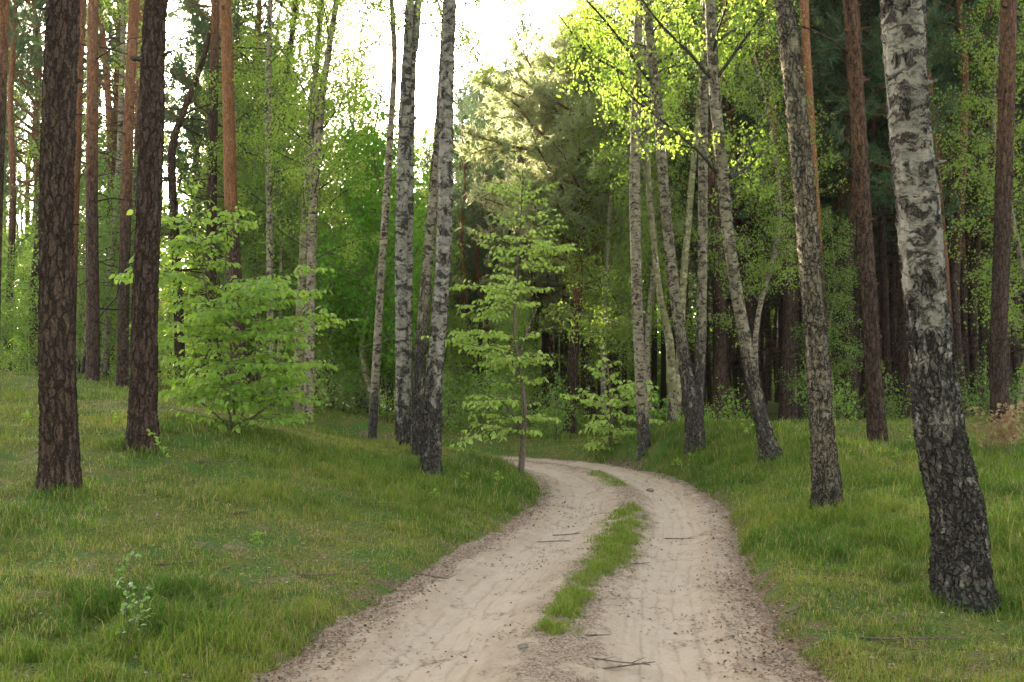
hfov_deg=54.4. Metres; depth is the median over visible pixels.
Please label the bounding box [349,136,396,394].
birch tree
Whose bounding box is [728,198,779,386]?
pine tree
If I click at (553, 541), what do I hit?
fallen twig
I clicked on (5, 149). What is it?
birch tree
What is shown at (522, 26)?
pine tree
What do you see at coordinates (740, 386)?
pine tree
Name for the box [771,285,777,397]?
pine tree
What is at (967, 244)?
pine tree
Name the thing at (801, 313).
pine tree
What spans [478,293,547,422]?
young beech
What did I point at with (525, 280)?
pine tree
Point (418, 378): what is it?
birch tree
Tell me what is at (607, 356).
pine tree
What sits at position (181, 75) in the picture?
pine tree
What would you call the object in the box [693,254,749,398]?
pine tree
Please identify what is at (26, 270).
young beech
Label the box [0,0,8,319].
pine tree
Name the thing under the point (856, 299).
pine tree
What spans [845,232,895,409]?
pine tree
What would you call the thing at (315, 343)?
birch tree
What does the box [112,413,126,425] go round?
seedling
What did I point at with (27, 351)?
bush
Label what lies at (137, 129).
pine tree
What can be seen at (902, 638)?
fallen twig
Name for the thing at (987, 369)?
pine tree
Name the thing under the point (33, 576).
fallen twig
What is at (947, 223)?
pine tree
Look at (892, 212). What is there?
pine tree
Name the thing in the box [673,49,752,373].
pine tree
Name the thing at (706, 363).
pine tree
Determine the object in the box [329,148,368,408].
pine tree
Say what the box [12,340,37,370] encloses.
bush
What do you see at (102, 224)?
pine tree
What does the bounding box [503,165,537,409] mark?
pine tree
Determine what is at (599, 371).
pine tree
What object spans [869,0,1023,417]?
pine tree
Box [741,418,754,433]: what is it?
seedling
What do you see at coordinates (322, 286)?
pine tree
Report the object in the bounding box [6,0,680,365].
sky
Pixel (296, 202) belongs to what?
birch tree
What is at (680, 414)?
bush
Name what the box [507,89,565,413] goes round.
pine tree
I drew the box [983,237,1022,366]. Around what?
pine tree
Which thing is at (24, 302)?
young beech
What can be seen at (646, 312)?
pine tree
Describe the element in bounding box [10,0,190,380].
pine tree
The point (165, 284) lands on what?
young beech
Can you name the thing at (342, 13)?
birch tree
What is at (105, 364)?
tree
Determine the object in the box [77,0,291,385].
pine tree
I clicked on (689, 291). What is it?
pine tree
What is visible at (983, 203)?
pine tree
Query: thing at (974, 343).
pine tree
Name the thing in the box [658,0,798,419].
pine tree
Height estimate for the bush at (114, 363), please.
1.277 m
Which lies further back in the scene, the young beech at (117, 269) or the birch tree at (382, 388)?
the birch tree at (382, 388)
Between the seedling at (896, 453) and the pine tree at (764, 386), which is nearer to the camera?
the seedling at (896, 453)
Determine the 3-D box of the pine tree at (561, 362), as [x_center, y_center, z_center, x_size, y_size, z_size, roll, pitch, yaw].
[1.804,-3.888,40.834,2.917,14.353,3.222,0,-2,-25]
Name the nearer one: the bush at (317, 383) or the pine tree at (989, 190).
the bush at (317, 383)
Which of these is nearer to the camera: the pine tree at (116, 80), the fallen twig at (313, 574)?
the fallen twig at (313, 574)
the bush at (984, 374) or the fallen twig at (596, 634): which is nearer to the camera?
the fallen twig at (596, 634)
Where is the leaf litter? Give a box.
[0,374,1023,681]
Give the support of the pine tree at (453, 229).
on the ground at (278, 557)
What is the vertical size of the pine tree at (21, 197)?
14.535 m
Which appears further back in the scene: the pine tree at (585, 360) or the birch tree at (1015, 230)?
the pine tree at (585, 360)
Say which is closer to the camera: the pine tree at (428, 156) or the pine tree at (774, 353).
the pine tree at (428, 156)
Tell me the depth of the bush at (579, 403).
28.38 m
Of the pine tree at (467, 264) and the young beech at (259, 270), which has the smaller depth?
the young beech at (259, 270)
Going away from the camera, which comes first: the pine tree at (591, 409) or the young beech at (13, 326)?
the pine tree at (591, 409)
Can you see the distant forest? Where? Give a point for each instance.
(596, 382)
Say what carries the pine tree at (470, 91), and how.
on the ground at (278, 557)
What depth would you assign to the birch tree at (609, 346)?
27.42 m
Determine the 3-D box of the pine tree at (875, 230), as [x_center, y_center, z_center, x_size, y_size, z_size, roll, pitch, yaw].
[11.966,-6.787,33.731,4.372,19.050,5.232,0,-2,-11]
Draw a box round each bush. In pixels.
[0,311,38,371]
[0,344,11,370]
[0,348,27,372]
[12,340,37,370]
[100,345,116,375]
[101,328,162,375]
[109,348,129,376]
[158,346,173,380]
[164,351,191,384]
[168,351,200,381]
[314,329,367,410]
[314,357,343,411]
[321,344,368,411]
[327,343,393,413]
[368,361,443,419]
[368,385,395,422]
[425,347,474,424]
[425,354,476,434]
[449,343,530,438]
[450,385,486,430]
[460,369,490,425]
[466,365,527,435]
[488,377,526,431]
[527,365,579,437]
[527,402,557,438]
[528,371,576,440]
[532,405,558,432]
[561,404,591,432]
[562,391,592,425]
[624,386,636,423]
[631,388,666,428]
[657,396,684,426]
[666,407,683,423]
[704,400,726,421]
[713,377,751,422]
[783,357,842,420]
[807,377,860,419]
[838,376,865,421]
[859,358,911,419]
[886,393,895,414]
[901,354,986,416]
[961,348,1011,417]
[986,363,1023,418]
[1009,367,1023,405]
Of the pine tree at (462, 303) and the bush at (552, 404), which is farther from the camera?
the pine tree at (462, 303)
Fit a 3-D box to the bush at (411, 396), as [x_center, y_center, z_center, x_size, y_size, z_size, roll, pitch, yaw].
[-2.501,1.271,24.614,1.729,2.134,1.262,2,-3,-42]
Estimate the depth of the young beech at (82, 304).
24.18 m
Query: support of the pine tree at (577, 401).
on the ground at (278, 557)
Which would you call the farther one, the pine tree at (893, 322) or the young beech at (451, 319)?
the pine tree at (893, 322)
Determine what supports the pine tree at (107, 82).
on the ground at (278, 557)
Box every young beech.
[0,128,39,371]
[0,196,31,340]
[0,235,38,370]
[0,253,29,365]
[1,222,76,368]
[10,64,135,373]
[14,157,165,375]
[23,133,118,349]
[30,95,117,374]
[77,145,190,366]
[82,201,173,356]
[100,253,185,361]
[160,211,258,354]
[166,253,203,365]
[177,134,335,389]
[212,27,373,396]
[229,248,295,375]
[369,204,435,389]
[384,218,460,393]
[388,271,471,399]
[411,203,486,401]
[444,304,484,415]
[459,282,544,426]
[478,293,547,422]
[480,280,561,427]
[482,270,544,394]
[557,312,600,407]
[774,201,864,417]
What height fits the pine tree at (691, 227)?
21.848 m
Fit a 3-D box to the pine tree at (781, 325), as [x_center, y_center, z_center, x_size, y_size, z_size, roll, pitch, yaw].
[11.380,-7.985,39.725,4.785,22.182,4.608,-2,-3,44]
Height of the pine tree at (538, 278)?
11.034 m
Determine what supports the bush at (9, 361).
on the ground at (278, 557)
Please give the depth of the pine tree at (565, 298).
34.12 m
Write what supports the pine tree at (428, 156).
on the ground at (278, 557)
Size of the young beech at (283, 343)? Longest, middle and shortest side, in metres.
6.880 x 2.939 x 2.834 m
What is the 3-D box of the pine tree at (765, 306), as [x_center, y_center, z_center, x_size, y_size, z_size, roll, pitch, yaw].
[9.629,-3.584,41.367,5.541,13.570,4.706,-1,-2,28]
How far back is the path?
6.81 m
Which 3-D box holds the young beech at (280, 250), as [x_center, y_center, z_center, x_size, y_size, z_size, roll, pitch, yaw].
[-5.410,-2.947,24.374,4.092,9.580,3.946,-2,-4,35]
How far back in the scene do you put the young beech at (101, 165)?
32.49 m
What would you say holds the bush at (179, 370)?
on the ground at (278, 557)
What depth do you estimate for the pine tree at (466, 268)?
37.48 m
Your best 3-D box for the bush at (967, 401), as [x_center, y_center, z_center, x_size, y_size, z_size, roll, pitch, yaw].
[9.390,1.137,21.538,1.506,1.867,1.102,1,-2,-16]
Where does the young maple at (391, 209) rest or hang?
on the ground at (278, 557)
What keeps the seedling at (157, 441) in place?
on the ground at (278, 557)
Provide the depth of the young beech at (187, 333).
29.81 m
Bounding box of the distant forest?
[7,192,1022,391]
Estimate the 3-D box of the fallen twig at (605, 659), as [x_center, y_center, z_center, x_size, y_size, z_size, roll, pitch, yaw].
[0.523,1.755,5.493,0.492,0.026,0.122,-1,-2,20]
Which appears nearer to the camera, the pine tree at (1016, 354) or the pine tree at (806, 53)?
the pine tree at (806, 53)
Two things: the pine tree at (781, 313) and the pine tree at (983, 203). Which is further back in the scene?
the pine tree at (781, 313)
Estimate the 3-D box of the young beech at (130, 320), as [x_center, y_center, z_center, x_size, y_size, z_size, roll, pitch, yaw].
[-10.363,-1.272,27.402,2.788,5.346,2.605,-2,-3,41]
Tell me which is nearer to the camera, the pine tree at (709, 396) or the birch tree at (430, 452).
the birch tree at (430, 452)
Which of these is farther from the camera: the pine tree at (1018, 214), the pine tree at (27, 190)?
the pine tree at (27, 190)
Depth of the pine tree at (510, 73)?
48.91 m
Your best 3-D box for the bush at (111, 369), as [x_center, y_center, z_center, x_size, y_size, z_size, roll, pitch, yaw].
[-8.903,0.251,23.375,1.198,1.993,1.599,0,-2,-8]
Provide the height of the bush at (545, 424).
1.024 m
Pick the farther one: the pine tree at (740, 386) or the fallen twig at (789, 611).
the pine tree at (740, 386)
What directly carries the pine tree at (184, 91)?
on the ground at (278, 557)
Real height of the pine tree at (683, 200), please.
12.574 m
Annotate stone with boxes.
[517,643,527,648]
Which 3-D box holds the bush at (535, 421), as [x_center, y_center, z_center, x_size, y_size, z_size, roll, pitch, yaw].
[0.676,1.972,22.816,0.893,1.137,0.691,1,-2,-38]
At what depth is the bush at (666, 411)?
25.40 m
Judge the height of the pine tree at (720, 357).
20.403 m
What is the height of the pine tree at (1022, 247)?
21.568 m
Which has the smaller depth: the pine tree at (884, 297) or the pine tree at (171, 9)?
the pine tree at (884, 297)
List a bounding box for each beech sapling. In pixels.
[109,173,358,433]
[420,170,582,474]
[560,344,665,451]
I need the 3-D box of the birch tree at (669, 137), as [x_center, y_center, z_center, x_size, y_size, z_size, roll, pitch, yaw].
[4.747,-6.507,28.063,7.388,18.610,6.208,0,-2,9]
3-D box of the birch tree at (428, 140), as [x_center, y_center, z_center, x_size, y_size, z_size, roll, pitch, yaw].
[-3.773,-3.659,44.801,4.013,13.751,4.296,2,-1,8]
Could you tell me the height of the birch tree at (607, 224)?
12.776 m
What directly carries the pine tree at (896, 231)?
on the ground at (278, 557)
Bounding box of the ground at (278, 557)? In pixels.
[0,373,1023,681]
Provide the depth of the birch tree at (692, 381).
15.99 m
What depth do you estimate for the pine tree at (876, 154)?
23.43 m
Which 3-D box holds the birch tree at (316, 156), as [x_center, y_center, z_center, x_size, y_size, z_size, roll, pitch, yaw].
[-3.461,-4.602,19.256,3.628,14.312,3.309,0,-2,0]
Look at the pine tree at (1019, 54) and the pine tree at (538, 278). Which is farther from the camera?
the pine tree at (538, 278)
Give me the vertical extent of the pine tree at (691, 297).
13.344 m
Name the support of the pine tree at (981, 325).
on the ground at (278, 557)
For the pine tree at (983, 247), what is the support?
on the ground at (278, 557)
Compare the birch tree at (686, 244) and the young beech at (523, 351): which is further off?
the young beech at (523, 351)
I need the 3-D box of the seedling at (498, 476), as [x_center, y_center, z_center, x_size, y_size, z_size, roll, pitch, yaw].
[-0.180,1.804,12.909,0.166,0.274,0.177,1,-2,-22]
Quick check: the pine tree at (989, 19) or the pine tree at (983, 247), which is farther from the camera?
the pine tree at (983, 247)
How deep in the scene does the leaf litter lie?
6.76 m
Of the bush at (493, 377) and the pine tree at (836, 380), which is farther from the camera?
the pine tree at (836, 380)
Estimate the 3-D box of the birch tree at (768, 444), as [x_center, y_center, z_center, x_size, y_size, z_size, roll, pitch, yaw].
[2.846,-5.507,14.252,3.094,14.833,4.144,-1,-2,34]
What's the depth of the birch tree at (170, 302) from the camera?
34.00 m
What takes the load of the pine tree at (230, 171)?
on the ground at (278, 557)
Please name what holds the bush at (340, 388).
on the ground at (278, 557)
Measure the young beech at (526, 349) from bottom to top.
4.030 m
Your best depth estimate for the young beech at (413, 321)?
31.29 m
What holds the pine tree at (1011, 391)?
on the ground at (278, 557)
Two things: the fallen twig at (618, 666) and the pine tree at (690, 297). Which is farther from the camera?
the pine tree at (690, 297)
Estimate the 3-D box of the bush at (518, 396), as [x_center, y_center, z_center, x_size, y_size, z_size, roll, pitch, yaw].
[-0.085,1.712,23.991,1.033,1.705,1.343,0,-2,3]
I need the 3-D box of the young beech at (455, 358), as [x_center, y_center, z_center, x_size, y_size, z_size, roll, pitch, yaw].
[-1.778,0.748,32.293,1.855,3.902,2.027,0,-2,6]
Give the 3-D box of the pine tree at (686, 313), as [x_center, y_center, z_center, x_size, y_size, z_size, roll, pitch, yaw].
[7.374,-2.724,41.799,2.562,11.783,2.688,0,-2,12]
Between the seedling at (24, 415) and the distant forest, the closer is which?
the seedling at (24, 415)
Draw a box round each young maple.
[274,73,459,417]
[295,125,434,414]
[315,214,414,412]
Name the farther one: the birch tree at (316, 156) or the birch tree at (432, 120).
the birch tree at (432, 120)
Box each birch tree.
[1,40,29,286]
[1,88,36,316]
[101,85,200,320]
[158,10,292,389]
[159,1,247,375]
[165,81,205,302]
[181,0,323,405]
[200,0,386,390]
[218,0,330,379]
[232,0,392,424]
[236,0,384,418]
[241,78,356,403]
[263,0,356,256]
[282,7,397,407]
[285,143,349,400]
[289,142,334,394]
[293,0,430,408]
[319,0,456,440]
[337,0,508,446]
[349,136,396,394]
[354,89,419,406]
[386,0,503,478]
[389,123,455,331]
[411,0,550,455]
[412,112,463,337]
[414,105,458,315]
[428,127,468,367]
[428,178,482,397]
[523,0,672,435]
[533,0,741,460]
[535,0,740,458]
[544,189,660,386]
[555,0,738,427]
[588,0,696,425]
[603,0,786,463]
[630,0,759,417]
[694,0,849,372]
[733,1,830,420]
[774,0,844,510]
[878,0,1001,615]
[929,0,1023,417]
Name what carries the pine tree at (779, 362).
on the ground at (278, 557)
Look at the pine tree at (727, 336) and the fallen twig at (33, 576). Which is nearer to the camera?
the fallen twig at (33, 576)
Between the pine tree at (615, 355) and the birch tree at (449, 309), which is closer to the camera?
the pine tree at (615, 355)
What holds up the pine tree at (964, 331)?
on the ground at (278, 557)
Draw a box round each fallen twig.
[8,574,68,577]
[146,560,196,564]
[194,458,242,461]
[296,569,334,576]
[420,572,462,580]
[536,538,571,541]
[584,633,610,635]
[586,656,649,664]
[602,661,654,668]
[786,601,802,613]
[853,627,958,644]
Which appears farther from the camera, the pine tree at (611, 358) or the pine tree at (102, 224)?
the pine tree at (102, 224)
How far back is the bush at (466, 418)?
23.61 m
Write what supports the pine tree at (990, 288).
on the ground at (278, 557)
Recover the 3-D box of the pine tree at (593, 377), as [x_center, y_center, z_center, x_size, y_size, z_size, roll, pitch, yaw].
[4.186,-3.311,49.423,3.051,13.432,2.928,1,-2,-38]
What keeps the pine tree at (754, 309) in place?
on the ground at (278, 557)
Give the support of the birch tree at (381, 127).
on the ground at (278, 557)
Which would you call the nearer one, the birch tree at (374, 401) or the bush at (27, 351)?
the birch tree at (374, 401)
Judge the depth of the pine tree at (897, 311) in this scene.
45.79 m
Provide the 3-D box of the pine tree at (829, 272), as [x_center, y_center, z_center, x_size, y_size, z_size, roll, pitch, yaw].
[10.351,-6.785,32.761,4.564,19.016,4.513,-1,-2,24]
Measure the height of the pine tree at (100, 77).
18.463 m
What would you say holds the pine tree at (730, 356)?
on the ground at (278, 557)
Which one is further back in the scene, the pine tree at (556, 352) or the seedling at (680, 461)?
the pine tree at (556, 352)
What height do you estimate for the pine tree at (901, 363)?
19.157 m
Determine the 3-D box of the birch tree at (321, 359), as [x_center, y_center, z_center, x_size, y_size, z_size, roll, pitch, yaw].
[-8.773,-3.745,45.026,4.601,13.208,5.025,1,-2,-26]
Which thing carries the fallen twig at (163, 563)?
on the ground at (278, 557)
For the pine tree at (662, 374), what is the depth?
44.47 m
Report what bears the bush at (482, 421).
on the ground at (278, 557)
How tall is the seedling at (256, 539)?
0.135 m
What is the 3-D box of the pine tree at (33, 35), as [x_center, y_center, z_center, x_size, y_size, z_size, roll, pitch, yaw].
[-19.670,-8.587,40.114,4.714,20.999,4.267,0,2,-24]
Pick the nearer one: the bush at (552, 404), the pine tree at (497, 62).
the bush at (552, 404)
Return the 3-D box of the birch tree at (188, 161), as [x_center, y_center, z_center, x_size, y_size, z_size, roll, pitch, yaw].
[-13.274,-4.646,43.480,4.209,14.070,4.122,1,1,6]
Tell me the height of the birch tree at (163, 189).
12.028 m
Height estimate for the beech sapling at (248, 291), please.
3.300 m
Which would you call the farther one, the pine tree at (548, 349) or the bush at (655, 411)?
the pine tree at (548, 349)
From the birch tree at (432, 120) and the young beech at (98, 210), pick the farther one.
the birch tree at (432, 120)
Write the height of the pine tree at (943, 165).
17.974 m
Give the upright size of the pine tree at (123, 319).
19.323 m
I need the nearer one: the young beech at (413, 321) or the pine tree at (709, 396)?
the young beech at (413, 321)
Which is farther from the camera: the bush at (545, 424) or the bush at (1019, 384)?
the bush at (545, 424)
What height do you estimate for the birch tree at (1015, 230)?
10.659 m
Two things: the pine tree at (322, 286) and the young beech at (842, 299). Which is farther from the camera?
the pine tree at (322, 286)
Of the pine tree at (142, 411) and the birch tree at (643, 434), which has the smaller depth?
the pine tree at (142, 411)
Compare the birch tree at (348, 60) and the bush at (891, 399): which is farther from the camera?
the birch tree at (348, 60)
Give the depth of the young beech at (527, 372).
27.49 m
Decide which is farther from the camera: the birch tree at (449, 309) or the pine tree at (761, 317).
the birch tree at (449, 309)
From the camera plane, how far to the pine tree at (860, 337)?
46.01 m
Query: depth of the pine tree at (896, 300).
43.65 m
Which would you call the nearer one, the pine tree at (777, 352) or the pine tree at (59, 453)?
the pine tree at (59, 453)
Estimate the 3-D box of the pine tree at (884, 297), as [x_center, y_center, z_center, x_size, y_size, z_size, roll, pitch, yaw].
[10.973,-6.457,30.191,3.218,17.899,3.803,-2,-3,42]
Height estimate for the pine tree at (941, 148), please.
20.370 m
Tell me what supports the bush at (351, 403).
on the ground at (278, 557)
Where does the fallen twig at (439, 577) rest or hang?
on the path
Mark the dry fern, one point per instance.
(1006, 424)
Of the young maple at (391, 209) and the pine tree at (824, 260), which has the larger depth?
the pine tree at (824, 260)
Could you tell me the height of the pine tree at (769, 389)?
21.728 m
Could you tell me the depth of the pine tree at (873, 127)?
28.95 m
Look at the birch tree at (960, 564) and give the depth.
6.70 m
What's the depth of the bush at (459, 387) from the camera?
24.47 m
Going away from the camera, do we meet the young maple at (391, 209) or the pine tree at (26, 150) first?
the young maple at (391, 209)
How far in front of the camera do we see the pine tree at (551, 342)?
59.88 m
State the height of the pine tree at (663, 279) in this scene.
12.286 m
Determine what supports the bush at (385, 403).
on the ground at (278, 557)
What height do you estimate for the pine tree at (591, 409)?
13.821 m
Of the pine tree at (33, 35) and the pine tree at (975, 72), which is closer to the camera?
the pine tree at (975, 72)
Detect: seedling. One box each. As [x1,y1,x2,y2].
[21,409,31,422]
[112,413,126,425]
[114,551,155,650]
[147,429,170,468]
[250,531,263,543]
[492,471,503,483]
[671,457,681,467]
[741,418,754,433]
[891,447,900,457]
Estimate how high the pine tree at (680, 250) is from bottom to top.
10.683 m
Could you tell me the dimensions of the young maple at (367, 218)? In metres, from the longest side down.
8.607 x 4.573 x 4.544 m
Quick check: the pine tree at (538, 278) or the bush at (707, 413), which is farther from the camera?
the pine tree at (538, 278)
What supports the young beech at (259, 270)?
on the ground at (278, 557)
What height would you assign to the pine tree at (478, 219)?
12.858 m
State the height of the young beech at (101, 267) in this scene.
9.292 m
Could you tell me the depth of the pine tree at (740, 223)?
28.02 m
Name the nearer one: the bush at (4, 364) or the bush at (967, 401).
the bush at (967, 401)
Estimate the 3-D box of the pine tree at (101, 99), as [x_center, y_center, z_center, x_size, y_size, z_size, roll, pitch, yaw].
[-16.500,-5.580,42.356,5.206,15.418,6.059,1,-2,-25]
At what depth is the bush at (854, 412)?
23.82 m
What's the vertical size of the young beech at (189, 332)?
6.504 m
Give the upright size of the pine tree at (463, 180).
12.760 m
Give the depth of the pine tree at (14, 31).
29.35 m
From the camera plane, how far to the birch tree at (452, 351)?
51.89 m
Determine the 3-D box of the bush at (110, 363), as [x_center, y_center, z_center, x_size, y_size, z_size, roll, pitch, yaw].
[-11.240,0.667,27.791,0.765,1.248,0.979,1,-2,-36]
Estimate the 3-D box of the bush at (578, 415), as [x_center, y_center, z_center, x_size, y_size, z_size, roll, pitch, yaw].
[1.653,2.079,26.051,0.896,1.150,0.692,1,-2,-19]
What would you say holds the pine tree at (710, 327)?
on the ground at (278, 557)
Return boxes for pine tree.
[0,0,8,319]
[1,0,87,371]
[2,13,31,369]
[2,43,39,261]
[4,0,134,372]
[6,131,33,344]
[7,0,44,370]
[8,0,44,252]
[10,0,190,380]
[23,0,250,387]
[35,0,82,492]
[40,0,171,375]
[45,0,182,372]
[73,0,86,353]
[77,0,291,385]
[78,45,185,263]
[78,143,166,371]
[81,11,134,357]
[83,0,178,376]
[83,1,202,257]
[113,0,330,376]
[123,0,172,452]
[129,0,144,371]
[133,0,293,355]
[135,0,299,375]
[165,0,208,377]
[183,0,305,395]
[192,0,288,390]
[205,2,293,228]
[241,32,340,352]
[273,0,326,362]
[319,182,346,395]
[319,211,339,392]
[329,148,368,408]
[362,201,395,409]
[378,136,421,410]
[413,204,480,408]
[414,68,511,393]
[414,144,461,278]
[417,171,462,353]
[433,65,496,415]
[447,201,494,398]
[451,174,464,388]
[452,89,568,371]
[452,124,592,411]
[453,55,505,391]
[453,152,519,412]
[454,3,690,432]
[454,84,510,412]
[458,63,552,369]
[479,6,559,416]
[502,135,549,414]
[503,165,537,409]
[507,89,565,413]
[509,92,602,406]
[539,101,575,392]
[541,50,585,376]
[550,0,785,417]
[550,263,603,411]
[550,328,558,394]
[551,309,558,399]
[551,342,554,397]
[553,92,580,413]
[553,155,665,418]
[557,295,599,416]
[559,0,621,422]
[568,260,599,413]
[580,263,623,419]
[592,334,599,401]
[596,304,634,405]
[597,321,600,396]
[601,205,674,412]
[608,0,845,418]
[608,236,632,414]
[631,232,694,384]
[632,23,694,371]
[641,6,684,415]
[643,151,709,386]
[644,47,697,365]
[651,0,845,421]
[657,134,678,408]
[657,254,692,399]
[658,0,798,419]
[660,59,696,336]
[669,58,763,369]
[671,39,781,416]
[672,7,762,379]
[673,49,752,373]
[674,147,709,353]
[675,32,828,397]
[677,49,713,408]
[679,0,844,421]
[679,225,749,406]
[680,235,695,344]
[686,52,749,376]
[688,269,711,362]
[689,251,711,364]
[689,255,712,385]
[692,190,799,390]
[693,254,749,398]
[699,0,842,421]
[707,256,728,377]
[709,240,766,385]
[710,196,779,385]
[723,0,873,421]
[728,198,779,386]
[730,267,780,387]
[734,69,841,350]
[743,6,878,415]
[746,0,876,419]
[747,160,782,379]
[749,271,775,376]
[756,0,891,419]
[759,243,781,389]
[759,260,778,402]
[759,276,775,404]
[760,75,842,368]
[761,246,777,386]
[764,310,776,385]
[765,283,777,400]
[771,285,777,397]
[774,0,888,445]
[775,7,834,377]
[776,70,846,363]
[796,0,956,421]
[800,0,834,419]
[800,0,888,383]
[811,0,993,418]
[814,0,1014,419]
[814,13,897,387]
[815,0,949,417]
[824,32,898,374]
[830,233,845,409]
[831,240,899,362]
[833,25,944,363]
[841,1,896,415]
[843,127,899,399]
[843,250,888,384]
[844,24,988,359]
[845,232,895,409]
[869,0,998,382]
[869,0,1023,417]
[874,30,971,346]
[886,32,976,341]
[887,212,899,404]
[888,249,899,334]
[896,1,998,378]
[926,30,954,346]
[927,28,1017,349]
[928,0,1023,386]
[932,0,1023,375]
[941,0,1023,403]
[942,0,1023,413]
[953,11,1023,355]
[954,4,983,413]
[954,115,1022,384]
[964,117,1023,352]
[964,153,1014,375]
[965,125,1023,409]
[965,193,1021,379]
[965,227,992,406]
[965,233,992,259]
[967,96,1023,403]
[969,45,1023,351]
[977,227,989,398]
[980,153,1021,402]
[982,151,1023,371]
[983,2,1023,148]
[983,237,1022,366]
[987,0,1018,422]
[995,2,1023,316]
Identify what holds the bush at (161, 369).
on the ground at (278, 557)
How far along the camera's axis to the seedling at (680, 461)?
15.69 m
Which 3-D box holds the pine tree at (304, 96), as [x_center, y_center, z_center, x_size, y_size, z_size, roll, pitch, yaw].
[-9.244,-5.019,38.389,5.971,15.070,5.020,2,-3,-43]
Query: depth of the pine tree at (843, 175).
27.02 m
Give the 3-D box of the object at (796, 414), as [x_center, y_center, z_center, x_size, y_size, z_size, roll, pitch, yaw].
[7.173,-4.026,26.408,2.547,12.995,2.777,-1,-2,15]
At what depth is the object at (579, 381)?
38.41 m
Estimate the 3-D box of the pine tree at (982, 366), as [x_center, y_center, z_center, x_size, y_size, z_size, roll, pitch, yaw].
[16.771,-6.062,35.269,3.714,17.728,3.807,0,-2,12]
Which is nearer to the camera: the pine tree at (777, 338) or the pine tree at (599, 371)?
the pine tree at (777, 338)
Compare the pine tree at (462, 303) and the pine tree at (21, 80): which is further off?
the pine tree at (462, 303)
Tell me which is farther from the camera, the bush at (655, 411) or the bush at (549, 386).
the bush at (549, 386)
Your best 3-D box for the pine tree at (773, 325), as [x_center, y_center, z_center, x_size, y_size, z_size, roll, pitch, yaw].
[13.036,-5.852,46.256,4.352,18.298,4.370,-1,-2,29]
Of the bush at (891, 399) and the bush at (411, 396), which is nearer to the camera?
the bush at (891, 399)
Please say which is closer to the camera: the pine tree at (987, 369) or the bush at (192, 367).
the bush at (192, 367)
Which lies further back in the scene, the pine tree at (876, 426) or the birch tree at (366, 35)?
the birch tree at (366, 35)
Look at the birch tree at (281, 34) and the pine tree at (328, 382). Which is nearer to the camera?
the birch tree at (281, 34)
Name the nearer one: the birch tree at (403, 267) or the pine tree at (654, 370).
the birch tree at (403, 267)
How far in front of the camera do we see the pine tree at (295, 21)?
26.17 m
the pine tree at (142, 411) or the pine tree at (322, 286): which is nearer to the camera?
the pine tree at (142, 411)
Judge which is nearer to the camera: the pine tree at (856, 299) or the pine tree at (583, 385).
the pine tree at (856, 299)
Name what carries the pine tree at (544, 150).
on the ground at (278, 557)
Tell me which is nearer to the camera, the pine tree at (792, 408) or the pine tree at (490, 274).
the pine tree at (792, 408)
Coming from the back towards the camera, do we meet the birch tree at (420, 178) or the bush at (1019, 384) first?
the birch tree at (420, 178)
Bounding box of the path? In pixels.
[247,455,833,681]
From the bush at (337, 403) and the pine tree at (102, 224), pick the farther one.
the pine tree at (102, 224)
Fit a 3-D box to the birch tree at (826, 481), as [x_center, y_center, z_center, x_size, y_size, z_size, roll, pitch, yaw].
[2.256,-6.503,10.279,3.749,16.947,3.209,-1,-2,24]
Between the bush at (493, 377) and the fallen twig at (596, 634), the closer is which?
the fallen twig at (596, 634)
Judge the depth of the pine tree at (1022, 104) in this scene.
27.07 m
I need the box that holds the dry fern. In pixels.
[965,401,1023,451]
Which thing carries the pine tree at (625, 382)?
on the ground at (278, 557)
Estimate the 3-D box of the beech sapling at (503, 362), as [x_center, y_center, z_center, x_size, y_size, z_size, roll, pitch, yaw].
[-0.074,-0.257,14.611,1.999,4.527,2.394,-1,-2,22]
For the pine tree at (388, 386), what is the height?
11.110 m
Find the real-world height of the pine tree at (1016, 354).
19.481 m
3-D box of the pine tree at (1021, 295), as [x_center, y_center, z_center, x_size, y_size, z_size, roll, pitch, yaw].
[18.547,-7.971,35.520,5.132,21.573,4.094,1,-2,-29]
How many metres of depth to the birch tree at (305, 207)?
19.59 m
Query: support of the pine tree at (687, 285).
on the ground at (278, 557)
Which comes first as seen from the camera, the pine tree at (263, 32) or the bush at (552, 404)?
the bush at (552, 404)
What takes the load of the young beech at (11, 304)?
on the ground at (278, 557)
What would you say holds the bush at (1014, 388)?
on the ground at (278, 557)
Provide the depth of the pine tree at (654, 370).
35.92 m
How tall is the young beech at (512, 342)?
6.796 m
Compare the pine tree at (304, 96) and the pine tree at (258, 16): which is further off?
the pine tree at (304, 96)
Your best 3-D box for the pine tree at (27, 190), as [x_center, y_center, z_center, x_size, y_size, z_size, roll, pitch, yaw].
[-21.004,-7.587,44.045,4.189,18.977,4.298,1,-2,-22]
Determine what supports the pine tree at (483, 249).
on the ground at (278, 557)
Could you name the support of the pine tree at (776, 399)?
on the ground at (278, 557)
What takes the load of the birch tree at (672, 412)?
on the ground at (278, 557)
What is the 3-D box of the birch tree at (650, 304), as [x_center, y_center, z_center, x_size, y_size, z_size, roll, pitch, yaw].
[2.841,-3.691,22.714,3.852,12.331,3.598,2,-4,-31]
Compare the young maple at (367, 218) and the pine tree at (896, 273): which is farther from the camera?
the pine tree at (896, 273)
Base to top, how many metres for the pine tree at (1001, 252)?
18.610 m
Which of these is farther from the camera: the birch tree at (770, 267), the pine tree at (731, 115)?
the pine tree at (731, 115)

